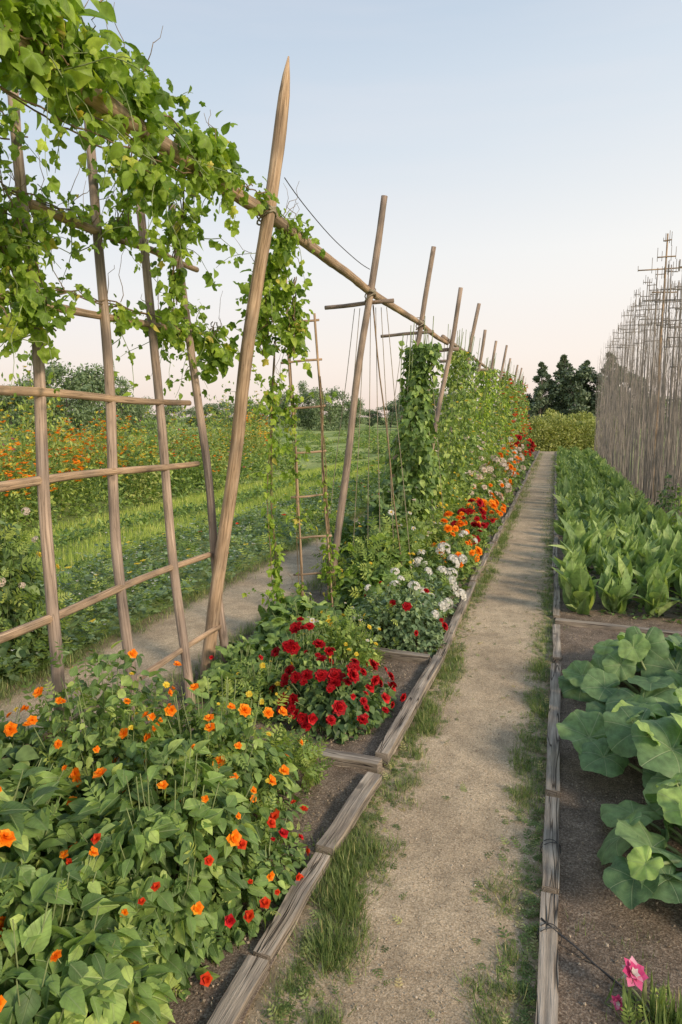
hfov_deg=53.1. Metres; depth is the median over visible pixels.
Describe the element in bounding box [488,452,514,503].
flowering clump
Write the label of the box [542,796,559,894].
edging log
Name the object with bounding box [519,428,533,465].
flowering clump
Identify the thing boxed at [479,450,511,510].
flowering clump
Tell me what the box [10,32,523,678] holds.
pole trellis
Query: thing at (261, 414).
tree
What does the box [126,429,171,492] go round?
border flower plant
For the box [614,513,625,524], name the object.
leafy green
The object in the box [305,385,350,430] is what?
tree
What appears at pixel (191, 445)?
border flower plant
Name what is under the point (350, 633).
yellow flower plant
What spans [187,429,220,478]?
border flower plant
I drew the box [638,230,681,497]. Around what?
tall stake
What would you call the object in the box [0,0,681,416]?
sky
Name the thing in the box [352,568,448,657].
silver leaf bush
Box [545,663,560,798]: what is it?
edging log
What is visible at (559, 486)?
leafy green
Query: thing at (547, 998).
edging log
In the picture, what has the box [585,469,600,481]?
leafy green
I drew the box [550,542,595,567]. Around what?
leafy green
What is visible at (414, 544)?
flowering clump
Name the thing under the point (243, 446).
border flower plant
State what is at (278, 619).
leafy shrub
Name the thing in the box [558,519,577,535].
leafy green
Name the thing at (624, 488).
leafy green
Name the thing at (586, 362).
tree
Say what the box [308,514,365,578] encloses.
leafy shrub
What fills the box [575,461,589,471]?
leafy green
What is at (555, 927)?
wire tie
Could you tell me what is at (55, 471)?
border flower plant
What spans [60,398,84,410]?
tree
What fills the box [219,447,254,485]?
border flower plant
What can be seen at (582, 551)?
leafy green
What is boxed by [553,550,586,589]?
leafy green
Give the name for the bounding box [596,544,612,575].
leafy green
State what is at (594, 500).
leafy green
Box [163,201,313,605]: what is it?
climbing vine
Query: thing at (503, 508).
flowering clump
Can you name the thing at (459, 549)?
flowering clump
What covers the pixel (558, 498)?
leafy green
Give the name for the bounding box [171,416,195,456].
border flower plant
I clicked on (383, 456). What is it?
field shrub
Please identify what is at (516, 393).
climbing bean plant
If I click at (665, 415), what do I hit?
tree
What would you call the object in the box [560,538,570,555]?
leafy green
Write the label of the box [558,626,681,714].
squash plant
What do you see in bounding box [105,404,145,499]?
border flower plant
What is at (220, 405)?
tree
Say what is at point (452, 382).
climbing bean plant
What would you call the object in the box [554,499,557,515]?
edging log
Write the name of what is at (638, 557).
leafy green
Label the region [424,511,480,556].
flowering clump
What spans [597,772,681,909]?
squash plant
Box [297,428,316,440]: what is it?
field shrub
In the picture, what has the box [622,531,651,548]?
leafy green
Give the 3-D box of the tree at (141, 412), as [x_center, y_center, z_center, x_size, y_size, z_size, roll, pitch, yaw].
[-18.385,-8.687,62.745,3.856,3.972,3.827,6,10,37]
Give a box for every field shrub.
[82,429,105,444]
[187,468,225,488]
[225,453,279,480]
[262,456,307,470]
[267,429,283,437]
[274,440,310,458]
[277,502,336,529]
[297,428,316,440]
[297,438,312,447]
[307,436,335,444]
[310,450,355,462]
[311,440,336,452]
[312,432,326,438]
[318,476,384,510]
[332,429,346,436]
[332,438,345,442]
[334,444,367,459]
[343,430,364,440]
[344,440,379,447]
[355,455,398,489]
[357,425,374,434]
[359,434,379,445]
[361,433,400,453]
[362,426,385,438]
[366,452,392,463]
[381,431,395,441]
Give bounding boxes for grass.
[0,453,671,1023]
[1,460,387,580]
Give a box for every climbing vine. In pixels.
[0,0,325,291]
[0,87,220,409]
[76,124,238,361]
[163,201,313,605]
[240,307,365,601]
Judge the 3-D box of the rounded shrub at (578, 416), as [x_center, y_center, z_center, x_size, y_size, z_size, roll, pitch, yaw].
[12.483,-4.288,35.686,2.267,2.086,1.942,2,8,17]
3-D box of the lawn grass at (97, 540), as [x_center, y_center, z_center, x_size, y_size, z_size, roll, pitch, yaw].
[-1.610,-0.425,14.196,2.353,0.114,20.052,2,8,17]
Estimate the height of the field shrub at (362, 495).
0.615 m
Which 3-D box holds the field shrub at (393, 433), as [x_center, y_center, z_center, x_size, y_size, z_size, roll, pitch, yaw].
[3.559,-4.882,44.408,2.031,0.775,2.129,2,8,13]
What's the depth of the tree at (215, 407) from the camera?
108.45 m
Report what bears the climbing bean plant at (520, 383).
on the soil bed at (345, 781)
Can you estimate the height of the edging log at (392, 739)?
0.063 m
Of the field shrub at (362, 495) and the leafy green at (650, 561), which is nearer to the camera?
the leafy green at (650, 561)
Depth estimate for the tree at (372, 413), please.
106.93 m
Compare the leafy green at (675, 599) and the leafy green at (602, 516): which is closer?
the leafy green at (675, 599)
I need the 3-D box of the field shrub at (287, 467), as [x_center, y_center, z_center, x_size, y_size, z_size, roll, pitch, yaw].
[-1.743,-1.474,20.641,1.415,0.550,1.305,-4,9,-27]
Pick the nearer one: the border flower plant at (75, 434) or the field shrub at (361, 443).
the border flower plant at (75, 434)
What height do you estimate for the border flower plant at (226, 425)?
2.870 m
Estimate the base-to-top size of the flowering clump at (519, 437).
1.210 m
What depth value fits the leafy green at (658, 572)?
5.64 m
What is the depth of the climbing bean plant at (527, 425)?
28.33 m
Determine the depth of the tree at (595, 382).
56.94 m
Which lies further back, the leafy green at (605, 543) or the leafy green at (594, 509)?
the leafy green at (594, 509)
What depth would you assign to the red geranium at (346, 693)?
3.49 m
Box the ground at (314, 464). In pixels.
[0,417,678,688]
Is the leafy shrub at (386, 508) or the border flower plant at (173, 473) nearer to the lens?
the leafy shrub at (386, 508)
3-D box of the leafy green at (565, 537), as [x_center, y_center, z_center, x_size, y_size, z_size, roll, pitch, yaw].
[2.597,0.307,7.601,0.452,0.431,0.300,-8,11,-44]
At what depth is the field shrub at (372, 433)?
49.65 m
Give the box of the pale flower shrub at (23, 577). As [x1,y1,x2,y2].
[0,507,78,681]
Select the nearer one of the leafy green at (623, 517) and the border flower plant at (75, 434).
the leafy green at (623, 517)
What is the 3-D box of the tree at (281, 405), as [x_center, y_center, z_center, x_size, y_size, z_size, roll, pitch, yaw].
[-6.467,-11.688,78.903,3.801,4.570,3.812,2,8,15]
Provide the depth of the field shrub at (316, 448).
30.88 m
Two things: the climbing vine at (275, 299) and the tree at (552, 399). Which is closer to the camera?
the climbing vine at (275, 299)
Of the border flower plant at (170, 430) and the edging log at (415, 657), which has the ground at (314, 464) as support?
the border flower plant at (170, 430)
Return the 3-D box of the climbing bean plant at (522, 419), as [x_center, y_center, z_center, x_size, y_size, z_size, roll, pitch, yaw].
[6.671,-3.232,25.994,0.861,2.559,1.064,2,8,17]
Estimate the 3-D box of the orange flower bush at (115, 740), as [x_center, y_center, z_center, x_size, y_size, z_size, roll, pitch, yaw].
[-0.921,0.903,2.669,0.933,0.829,0.972,2,8,17]
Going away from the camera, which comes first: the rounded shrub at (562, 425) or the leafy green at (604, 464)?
the leafy green at (604, 464)
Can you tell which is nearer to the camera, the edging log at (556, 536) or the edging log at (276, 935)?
the edging log at (276, 935)
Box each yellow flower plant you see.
[216,655,299,723]
[300,604,386,672]
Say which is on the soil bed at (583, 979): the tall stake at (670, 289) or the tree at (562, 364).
the tall stake at (670, 289)
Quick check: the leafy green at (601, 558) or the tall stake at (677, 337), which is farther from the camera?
the tall stake at (677, 337)
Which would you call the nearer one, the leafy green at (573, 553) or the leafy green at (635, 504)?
the leafy green at (573, 553)
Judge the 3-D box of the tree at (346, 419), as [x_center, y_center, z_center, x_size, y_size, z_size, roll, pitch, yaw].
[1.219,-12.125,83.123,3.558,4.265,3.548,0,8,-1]
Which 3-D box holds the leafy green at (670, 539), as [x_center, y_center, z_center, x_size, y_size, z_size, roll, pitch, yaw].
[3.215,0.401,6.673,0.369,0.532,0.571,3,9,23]
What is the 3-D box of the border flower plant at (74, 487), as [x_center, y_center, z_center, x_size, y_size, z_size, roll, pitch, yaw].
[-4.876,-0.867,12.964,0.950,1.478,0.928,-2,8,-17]
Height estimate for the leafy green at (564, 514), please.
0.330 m
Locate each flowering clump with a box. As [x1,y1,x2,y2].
[356,523,422,574]
[392,512,438,566]
[400,558,466,616]
[405,542,470,596]
[417,507,444,549]
[420,492,453,538]
[422,490,457,531]
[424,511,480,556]
[425,530,485,583]
[435,468,465,519]
[437,464,475,513]
[448,512,492,556]
[450,458,479,497]
[453,431,486,492]
[455,498,490,543]
[460,421,487,490]
[460,498,499,535]
[466,487,505,528]
[469,432,491,463]
[472,461,503,517]
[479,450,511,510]
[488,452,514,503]
[493,458,515,494]
[498,444,522,491]
[502,437,517,481]
[505,444,525,479]
[506,435,525,474]
[515,435,531,470]
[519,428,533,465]
[524,434,535,461]
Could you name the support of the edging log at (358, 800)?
on the gravel path at (527, 530)
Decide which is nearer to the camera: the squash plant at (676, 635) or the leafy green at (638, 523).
the squash plant at (676, 635)
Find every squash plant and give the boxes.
[556,687,681,828]
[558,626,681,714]
[592,632,681,681]
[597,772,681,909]
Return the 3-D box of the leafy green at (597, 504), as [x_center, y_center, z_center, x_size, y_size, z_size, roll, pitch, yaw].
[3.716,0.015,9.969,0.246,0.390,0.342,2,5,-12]
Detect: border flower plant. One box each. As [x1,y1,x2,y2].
[0,344,51,506]
[0,408,36,521]
[0,409,35,534]
[0,414,65,516]
[0,434,58,530]
[4,418,35,497]
[13,432,62,501]
[15,362,63,489]
[16,387,94,522]
[29,374,81,508]
[48,406,87,497]
[51,411,86,483]
[62,427,106,503]
[66,417,100,479]
[72,409,140,515]
[81,435,123,493]
[83,407,129,482]
[87,405,183,504]
[93,392,140,491]
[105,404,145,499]
[121,418,162,506]
[122,421,144,458]
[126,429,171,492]
[132,406,181,482]
[136,412,202,498]
[152,441,190,489]
[156,389,196,475]
[170,408,212,476]
[170,422,201,485]
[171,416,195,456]
[171,426,227,496]
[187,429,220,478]
[197,395,229,488]
[197,410,230,475]
[198,396,226,461]
[209,448,227,477]
[215,381,233,448]
[217,420,254,468]
[218,422,253,472]
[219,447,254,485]
[228,419,256,461]
[242,378,269,471]
[244,404,266,464]
[246,402,271,458]
[247,434,273,467]
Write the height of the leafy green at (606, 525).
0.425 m
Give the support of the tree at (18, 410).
on the ground at (314, 464)
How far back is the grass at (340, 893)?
2.45 m
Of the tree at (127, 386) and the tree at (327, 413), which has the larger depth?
the tree at (327, 413)
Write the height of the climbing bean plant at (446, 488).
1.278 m
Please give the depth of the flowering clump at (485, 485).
10.81 m
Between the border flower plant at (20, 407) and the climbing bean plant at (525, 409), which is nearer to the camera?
the border flower plant at (20, 407)
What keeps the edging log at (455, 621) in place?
on the gravel path at (527, 530)
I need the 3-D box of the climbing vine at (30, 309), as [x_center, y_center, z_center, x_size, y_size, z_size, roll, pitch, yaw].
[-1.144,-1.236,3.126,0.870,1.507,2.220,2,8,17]
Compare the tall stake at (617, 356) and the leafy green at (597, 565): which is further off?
the tall stake at (617, 356)
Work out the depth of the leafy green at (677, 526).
7.93 m
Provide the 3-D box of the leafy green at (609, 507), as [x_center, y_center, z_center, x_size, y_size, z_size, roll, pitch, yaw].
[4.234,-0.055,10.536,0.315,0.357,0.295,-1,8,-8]
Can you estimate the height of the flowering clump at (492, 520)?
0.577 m
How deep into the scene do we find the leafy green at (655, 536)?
7.28 m
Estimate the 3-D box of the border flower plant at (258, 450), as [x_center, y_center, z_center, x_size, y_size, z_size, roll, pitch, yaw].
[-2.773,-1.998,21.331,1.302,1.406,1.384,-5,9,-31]
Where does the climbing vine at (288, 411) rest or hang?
attached to the twig ladder
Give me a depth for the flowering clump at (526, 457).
20.17 m
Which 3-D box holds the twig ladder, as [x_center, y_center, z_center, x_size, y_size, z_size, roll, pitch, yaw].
[-0.251,-0.426,5.228,0.337,2.604,0.366,2,8,17]
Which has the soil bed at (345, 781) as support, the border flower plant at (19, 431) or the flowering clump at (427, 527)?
the flowering clump at (427, 527)
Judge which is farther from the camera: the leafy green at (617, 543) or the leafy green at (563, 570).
the leafy green at (617, 543)
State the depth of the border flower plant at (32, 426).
14.68 m
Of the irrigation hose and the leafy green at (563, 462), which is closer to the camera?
the irrigation hose
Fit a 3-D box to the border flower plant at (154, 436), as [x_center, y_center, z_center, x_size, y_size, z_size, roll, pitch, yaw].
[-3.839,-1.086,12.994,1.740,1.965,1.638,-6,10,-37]
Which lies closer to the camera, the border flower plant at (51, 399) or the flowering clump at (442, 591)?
the flowering clump at (442, 591)
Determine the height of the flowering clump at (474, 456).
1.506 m
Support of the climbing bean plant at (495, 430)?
on the soil bed at (345, 781)
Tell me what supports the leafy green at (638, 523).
on the soil bed at (583, 979)
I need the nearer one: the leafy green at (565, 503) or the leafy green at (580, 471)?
the leafy green at (565, 503)
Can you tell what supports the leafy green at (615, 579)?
on the soil bed at (583, 979)
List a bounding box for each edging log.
[207,954,268,1023]
[253,852,330,965]
[289,743,381,773]
[315,772,381,857]
[372,647,429,663]
[375,655,442,764]
[436,581,475,661]
[469,542,494,581]
[492,517,506,544]
[505,500,516,519]
[513,488,522,499]
[535,891,558,1023]
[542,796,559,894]
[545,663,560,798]
[552,534,558,569]
[552,624,561,661]
[553,568,559,618]
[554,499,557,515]
[555,618,681,636]
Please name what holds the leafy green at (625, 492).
on the soil bed at (583, 979)
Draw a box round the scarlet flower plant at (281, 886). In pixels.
[200,800,313,986]
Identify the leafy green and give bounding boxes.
[548,515,602,566]
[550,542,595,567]
[552,558,598,614]
[553,491,570,502]
[553,508,579,535]
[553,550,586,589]
[554,458,569,468]
[554,509,577,523]
[555,464,567,471]
[555,476,574,495]
[556,494,579,515]
[557,466,572,478]
[557,474,573,484]
[558,484,574,498]
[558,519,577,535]
[559,560,593,592]
[560,521,592,545]
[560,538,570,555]
[564,505,578,513]
[565,492,578,505]
[571,541,589,564]
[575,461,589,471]
[575,461,591,476]
[577,468,594,483]
[579,464,586,475]
[580,488,601,512]
[581,502,603,516]
[582,448,592,457]
[583,485,602,496]
[583,513,610,531]
[584,500,602,517]
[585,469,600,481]
[585,471,597,482]
[585,475,604,489]
[588,492,609,510]
[591,509,614,521]
[591,537,623,570]
[592,457,606,468]
[593,521,618,551]
[595,462,610,470]
[595,520,624,548]
[595,535,620,562]
[595,566,637,613]
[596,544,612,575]
[597,465,609,477]
[597,546,634,574]
[601,547,638,580]
[603,468,616,483]
[604,498,619,515]
[605,490,623,501]
[606,469,615,483]
[606,495,630,511]
[606,497,636,520]
[608,563,638,586]
[609,478,634,491]
[611,471,624,482]
[611,474,627,486]
[611,495,626,502]
[614,500,630,523]
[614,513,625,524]
[614,527,638,547]
[615,485,627,494]
[615,537,645,555]
[618,517,635,542]
[618,524,640,540]
[619,512,643,527]
[619,513,628,526]
[620,563,678,605]
[622,487,633,500]
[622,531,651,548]
[628,496,644,513]
[629,493,645,505]
[630,572,679,615]
[631,537,665,576]
[632,515,653,534]
[632,550,677,584]
[633,548,659,583]
[634,500,653,514]
[636,500,656,524]
[641,516,667,541]
[647,508,675,525]
[647,526,662,548]
[649,524,681,553]
[666,549,680,587]
[668,571,681,596]
[669,546,681,586]
[669,585,681,602]
[670,512,681,533]
[672,562,681,593]
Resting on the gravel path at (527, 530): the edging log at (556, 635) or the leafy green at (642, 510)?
the edging log at (556, 635)
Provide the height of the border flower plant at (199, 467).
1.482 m
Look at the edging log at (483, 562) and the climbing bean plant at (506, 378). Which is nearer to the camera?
the edging log at (483, 562)
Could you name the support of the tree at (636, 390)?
on the ground at (314, 464)
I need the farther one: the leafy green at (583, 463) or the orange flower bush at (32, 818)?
the leafy green at (583, 463)
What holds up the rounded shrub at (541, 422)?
on the ground at (314, 464)
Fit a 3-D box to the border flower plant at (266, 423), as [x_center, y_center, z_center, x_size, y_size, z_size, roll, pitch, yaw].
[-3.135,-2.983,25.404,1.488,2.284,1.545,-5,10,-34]
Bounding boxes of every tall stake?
[603,341,611,430]
[606,332,623,443]
[612,325,625,454]
[616,310,630,460]
[620,302,634,471]
[626,289,643,476]
[629,297,651,452]
[635,279,657,477]
[636,277,661,478]
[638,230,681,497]
[639,288,667,489]
[642,266,674,484]
[652,259,678,501]
[655,260,680,503]
[662,282,681,506]
[666,259,681,511]
[667,320,681,487]
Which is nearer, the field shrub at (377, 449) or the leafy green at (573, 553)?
the leafy green at (573, 553)
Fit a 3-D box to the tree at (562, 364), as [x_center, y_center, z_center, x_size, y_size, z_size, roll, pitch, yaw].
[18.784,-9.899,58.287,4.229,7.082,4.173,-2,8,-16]
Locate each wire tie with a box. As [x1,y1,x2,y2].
[537,923,561,943]
[540,839,560,853]
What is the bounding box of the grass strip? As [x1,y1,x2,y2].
[8,445,442,584]
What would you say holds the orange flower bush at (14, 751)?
on the soil bed at (345, 781)
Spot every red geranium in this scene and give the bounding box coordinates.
[263,650,405,744]
[269,616,339,679]
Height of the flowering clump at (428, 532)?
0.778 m
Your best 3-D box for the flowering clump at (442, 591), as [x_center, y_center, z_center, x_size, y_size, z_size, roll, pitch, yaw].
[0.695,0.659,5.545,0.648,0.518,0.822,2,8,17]
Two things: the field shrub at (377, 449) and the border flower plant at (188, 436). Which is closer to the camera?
the border flower plant at (188, 436)
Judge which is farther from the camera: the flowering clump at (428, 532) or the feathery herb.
the flowering clump at (428, 532)
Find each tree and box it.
[0,384,28,436]
[0,399,33,428]
[14,368,64,433]
[24,359,104,436]
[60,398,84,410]
[62,363,123,432]
[99,376,139,432]
[116,404,142,422]
[124,396,157,433]
[150,414,172,427]
[155,405,182,424]
[177,406,195,426]
[192,403,219,425]
[210,400,233,426]
[219,403,263,427]
[247,399,268,426]
[259,407,284,426]
[276,391,301,429]
[295,380,322,429]
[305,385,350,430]
[313,405,341,425]
[338,396,364,427]
[345,408,367,427]
[361,409,383,425]
[373,403,401,426]
[384,399,401,425]
[394,395,416,429]
[422,384,445,422]
[436,389,476,429]
[514,393,535,414]
[525,361,559,423]
[536,384,561,409]
[543,354,578,414]
[549,364,597,420]
[575,360,598,413]
[578,366,616,418]
[587,353,632,427]
[607,367,648,430]
[640,396,680,428]
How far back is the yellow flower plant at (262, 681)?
3.66 m
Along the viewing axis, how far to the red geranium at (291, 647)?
3.98 m
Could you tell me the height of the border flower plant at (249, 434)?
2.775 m
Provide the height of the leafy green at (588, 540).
0.562 m
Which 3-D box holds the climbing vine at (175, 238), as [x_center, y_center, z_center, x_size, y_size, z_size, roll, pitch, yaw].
[-0.755,-1.284,3.223,0.863,1.103,0.902,6,10,37]
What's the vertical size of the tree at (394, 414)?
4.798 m
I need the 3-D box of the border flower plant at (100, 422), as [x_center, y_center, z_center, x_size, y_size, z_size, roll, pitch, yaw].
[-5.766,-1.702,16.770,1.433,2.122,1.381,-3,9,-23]
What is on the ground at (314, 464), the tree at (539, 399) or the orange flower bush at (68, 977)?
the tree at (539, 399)
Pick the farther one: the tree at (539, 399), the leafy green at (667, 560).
the tree at (539, 399)
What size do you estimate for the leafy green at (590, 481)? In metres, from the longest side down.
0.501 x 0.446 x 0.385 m
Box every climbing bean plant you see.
[379,316,445,533]
[418,448,454,520]
[429,324,479,509]
[434,328,489,501]
[439,387,491,482]
[465,361,505,480]
[466,355,506,467]
[477,383,501,466]
[485,392,512,462]
[486,367,519,465]
[496,361,517,457]
[497,385,522,455]
[504,384,518,457]
[510,386,523,446]
[511,376,526,442]
[514,371,527,449]
[514,402,527,449]
[518,379,530,441]
[523,399,533,443]
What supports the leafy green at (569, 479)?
on the soil bed at (583, 979)
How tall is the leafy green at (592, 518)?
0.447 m
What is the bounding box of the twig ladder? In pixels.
[280,280,334,606]
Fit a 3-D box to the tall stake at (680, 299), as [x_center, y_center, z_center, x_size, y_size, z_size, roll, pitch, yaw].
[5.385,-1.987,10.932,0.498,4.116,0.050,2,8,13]
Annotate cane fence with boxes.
[594,281,681,521]
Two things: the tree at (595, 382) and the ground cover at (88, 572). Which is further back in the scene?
the tree at (595, 382)
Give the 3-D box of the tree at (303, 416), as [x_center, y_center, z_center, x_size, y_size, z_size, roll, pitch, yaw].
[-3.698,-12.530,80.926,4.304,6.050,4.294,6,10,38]
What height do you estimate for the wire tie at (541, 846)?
0.061 m
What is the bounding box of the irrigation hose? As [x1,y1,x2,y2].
[541,917,655,1017]
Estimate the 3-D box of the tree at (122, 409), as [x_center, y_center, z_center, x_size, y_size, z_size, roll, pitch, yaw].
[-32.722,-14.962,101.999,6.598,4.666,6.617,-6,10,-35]
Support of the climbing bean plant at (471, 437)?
on the soil bed at (345, 781)
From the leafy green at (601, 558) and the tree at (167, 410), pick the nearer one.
the leafy green at (601, 558)
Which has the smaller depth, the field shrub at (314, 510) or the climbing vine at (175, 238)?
the climbing vine at (175, 238)
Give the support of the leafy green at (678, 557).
on the soil bed at (583, 979)
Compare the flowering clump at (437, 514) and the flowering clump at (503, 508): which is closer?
the flowering clump at (437, 514)
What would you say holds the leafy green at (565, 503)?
on the soil bed at (583, 979)
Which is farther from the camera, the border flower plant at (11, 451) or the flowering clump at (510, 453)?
the flowering clump at (510, 453)
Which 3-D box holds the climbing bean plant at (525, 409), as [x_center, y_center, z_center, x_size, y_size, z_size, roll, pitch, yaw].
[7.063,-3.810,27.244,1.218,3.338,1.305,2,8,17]
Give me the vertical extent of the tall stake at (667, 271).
4.394 m
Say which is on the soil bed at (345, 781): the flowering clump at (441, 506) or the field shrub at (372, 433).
the flowering clump at (441, 506)
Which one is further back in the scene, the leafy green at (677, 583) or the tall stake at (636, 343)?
the tall stake at (636, 343)
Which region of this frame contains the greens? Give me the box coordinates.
[549,449,681,623]
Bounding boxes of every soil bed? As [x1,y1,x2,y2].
[87,451,537,1023]
[555,455,681,1023]
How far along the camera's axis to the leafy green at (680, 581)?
5.56 m
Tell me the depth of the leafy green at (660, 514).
8.66 m
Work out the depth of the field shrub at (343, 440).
41.98 m
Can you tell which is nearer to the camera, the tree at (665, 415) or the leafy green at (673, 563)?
the leafy green at (673, 563)
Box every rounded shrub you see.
[523,414,560,450]
[533,408,572,446]
[536,411,588,449]
[559,411,594,447]
[561,417,606,450]
[587,414,624,448]
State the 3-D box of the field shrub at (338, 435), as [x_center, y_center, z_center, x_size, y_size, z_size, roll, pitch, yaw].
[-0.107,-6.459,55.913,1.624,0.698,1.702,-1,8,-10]
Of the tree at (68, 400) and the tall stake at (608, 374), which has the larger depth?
the tree at (68, 400)
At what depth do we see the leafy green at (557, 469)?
17.88 m
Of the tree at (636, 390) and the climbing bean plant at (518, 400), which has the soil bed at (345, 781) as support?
the climbing bean plant at (518, 400)
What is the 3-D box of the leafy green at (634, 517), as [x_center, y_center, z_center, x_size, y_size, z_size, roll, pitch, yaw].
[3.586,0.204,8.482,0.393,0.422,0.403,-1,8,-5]
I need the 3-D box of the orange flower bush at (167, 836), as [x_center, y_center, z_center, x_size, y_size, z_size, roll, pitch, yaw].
[-0.543,1.020,2.181,0.716,0.706,1.011,2,8,17]
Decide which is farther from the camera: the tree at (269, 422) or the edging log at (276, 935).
the tree at (269, 422)
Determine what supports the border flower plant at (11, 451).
on the ground at (314, 464)
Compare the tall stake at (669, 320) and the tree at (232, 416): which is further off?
the tree at (232, 416)
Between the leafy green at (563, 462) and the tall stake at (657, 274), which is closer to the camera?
the tall stake at (657, 274)
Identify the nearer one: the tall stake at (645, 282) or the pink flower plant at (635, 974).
the pink flower plant at (635, 974)
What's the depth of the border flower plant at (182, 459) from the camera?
13.72 m
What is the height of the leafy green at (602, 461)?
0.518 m
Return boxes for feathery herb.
[251,724,334,795]
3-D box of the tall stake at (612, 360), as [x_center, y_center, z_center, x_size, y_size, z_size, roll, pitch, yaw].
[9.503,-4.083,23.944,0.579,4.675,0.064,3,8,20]
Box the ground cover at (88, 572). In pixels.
[0,454,398,682]
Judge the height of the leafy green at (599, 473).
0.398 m
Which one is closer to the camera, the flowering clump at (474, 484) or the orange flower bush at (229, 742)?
the orange flower bush at (229, 742)
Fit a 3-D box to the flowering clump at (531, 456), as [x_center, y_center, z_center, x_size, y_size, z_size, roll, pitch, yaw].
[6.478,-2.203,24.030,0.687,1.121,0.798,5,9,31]
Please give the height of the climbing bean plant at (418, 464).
2.636 m
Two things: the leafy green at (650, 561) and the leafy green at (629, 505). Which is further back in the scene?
the leafy green at (629, 505)
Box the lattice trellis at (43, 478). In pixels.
[0,91,228,758]
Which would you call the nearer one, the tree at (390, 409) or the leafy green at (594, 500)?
the leafy green at (594, 500)
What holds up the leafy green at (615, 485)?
on the soil bed at (583, 979)
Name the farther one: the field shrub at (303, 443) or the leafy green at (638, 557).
the field shrub at (303, 443)
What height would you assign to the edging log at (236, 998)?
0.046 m
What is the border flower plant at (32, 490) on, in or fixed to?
on the ground at (314, 464)
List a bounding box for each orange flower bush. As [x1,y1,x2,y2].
[0,702,104,815]
[0,745,93,1011]
[0,840,177,1023]
[3,640,215,823]
[44,721,275,1016]
[112,675,325,868]
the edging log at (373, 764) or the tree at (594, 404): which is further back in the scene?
the tree at (594, 404)
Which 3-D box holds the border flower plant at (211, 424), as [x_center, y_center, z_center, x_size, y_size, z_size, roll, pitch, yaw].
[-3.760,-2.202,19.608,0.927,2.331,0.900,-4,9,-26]
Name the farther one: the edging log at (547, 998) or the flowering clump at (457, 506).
the flowering clump at (457, 506)
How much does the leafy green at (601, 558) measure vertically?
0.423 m
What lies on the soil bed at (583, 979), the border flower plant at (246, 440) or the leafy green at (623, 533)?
the leafy green at (623, 533)
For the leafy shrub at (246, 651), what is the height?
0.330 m
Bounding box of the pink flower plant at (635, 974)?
[604,956,681,1023]
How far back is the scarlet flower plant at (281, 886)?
2.23 m
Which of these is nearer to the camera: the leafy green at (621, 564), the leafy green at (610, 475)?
the leafy green at (621, 564)
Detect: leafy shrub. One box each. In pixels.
[184,635,275,704]
[250,593,357,659]
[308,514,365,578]
[329,512,415,612]
[339,472,446,574]
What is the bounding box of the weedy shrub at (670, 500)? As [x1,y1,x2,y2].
[655,472,681,525]
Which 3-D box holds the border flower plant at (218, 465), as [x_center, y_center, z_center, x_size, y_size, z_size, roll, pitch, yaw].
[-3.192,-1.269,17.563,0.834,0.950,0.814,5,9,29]
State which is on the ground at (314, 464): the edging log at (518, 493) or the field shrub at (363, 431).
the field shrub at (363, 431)
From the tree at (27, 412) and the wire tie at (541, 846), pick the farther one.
the tree at (27, 412)
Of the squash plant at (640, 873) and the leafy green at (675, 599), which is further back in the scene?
the leafy green at (675, 599)
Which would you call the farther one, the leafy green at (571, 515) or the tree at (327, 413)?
the tree at (327, 413)
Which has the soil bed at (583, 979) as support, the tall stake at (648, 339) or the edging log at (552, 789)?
the tall stake at (648, 339)
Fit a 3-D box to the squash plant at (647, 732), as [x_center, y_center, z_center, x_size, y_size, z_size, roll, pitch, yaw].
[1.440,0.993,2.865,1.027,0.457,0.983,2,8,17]
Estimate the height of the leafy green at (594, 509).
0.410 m
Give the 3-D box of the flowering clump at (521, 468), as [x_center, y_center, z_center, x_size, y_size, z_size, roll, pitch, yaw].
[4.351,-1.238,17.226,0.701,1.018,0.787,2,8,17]
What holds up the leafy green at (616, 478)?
on the soil bed at (583, 979)
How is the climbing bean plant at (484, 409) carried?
on the soil bed at (345, 781)
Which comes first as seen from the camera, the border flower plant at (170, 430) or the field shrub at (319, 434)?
the border flower plant at (170, 430)
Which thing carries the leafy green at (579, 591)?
on the soil bed at (583, 979)
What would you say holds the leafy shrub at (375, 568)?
on the soil bed at (345, 781)
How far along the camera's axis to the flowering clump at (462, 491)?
9.59 m
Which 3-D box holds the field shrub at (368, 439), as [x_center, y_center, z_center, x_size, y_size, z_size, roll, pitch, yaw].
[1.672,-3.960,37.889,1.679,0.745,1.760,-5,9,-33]
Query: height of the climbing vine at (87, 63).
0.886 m
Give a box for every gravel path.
[0,512,373,738]
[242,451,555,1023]
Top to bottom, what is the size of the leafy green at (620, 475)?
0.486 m
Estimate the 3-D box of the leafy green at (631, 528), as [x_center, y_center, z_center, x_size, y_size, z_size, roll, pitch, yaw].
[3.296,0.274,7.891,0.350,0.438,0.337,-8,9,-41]
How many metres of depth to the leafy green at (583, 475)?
15.40 m
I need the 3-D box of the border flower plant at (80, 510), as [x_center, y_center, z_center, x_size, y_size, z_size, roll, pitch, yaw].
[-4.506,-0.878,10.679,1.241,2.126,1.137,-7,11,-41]
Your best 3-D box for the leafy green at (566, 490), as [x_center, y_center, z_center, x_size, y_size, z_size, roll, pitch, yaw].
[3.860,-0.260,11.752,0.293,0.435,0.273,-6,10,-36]
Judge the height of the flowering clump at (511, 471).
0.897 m

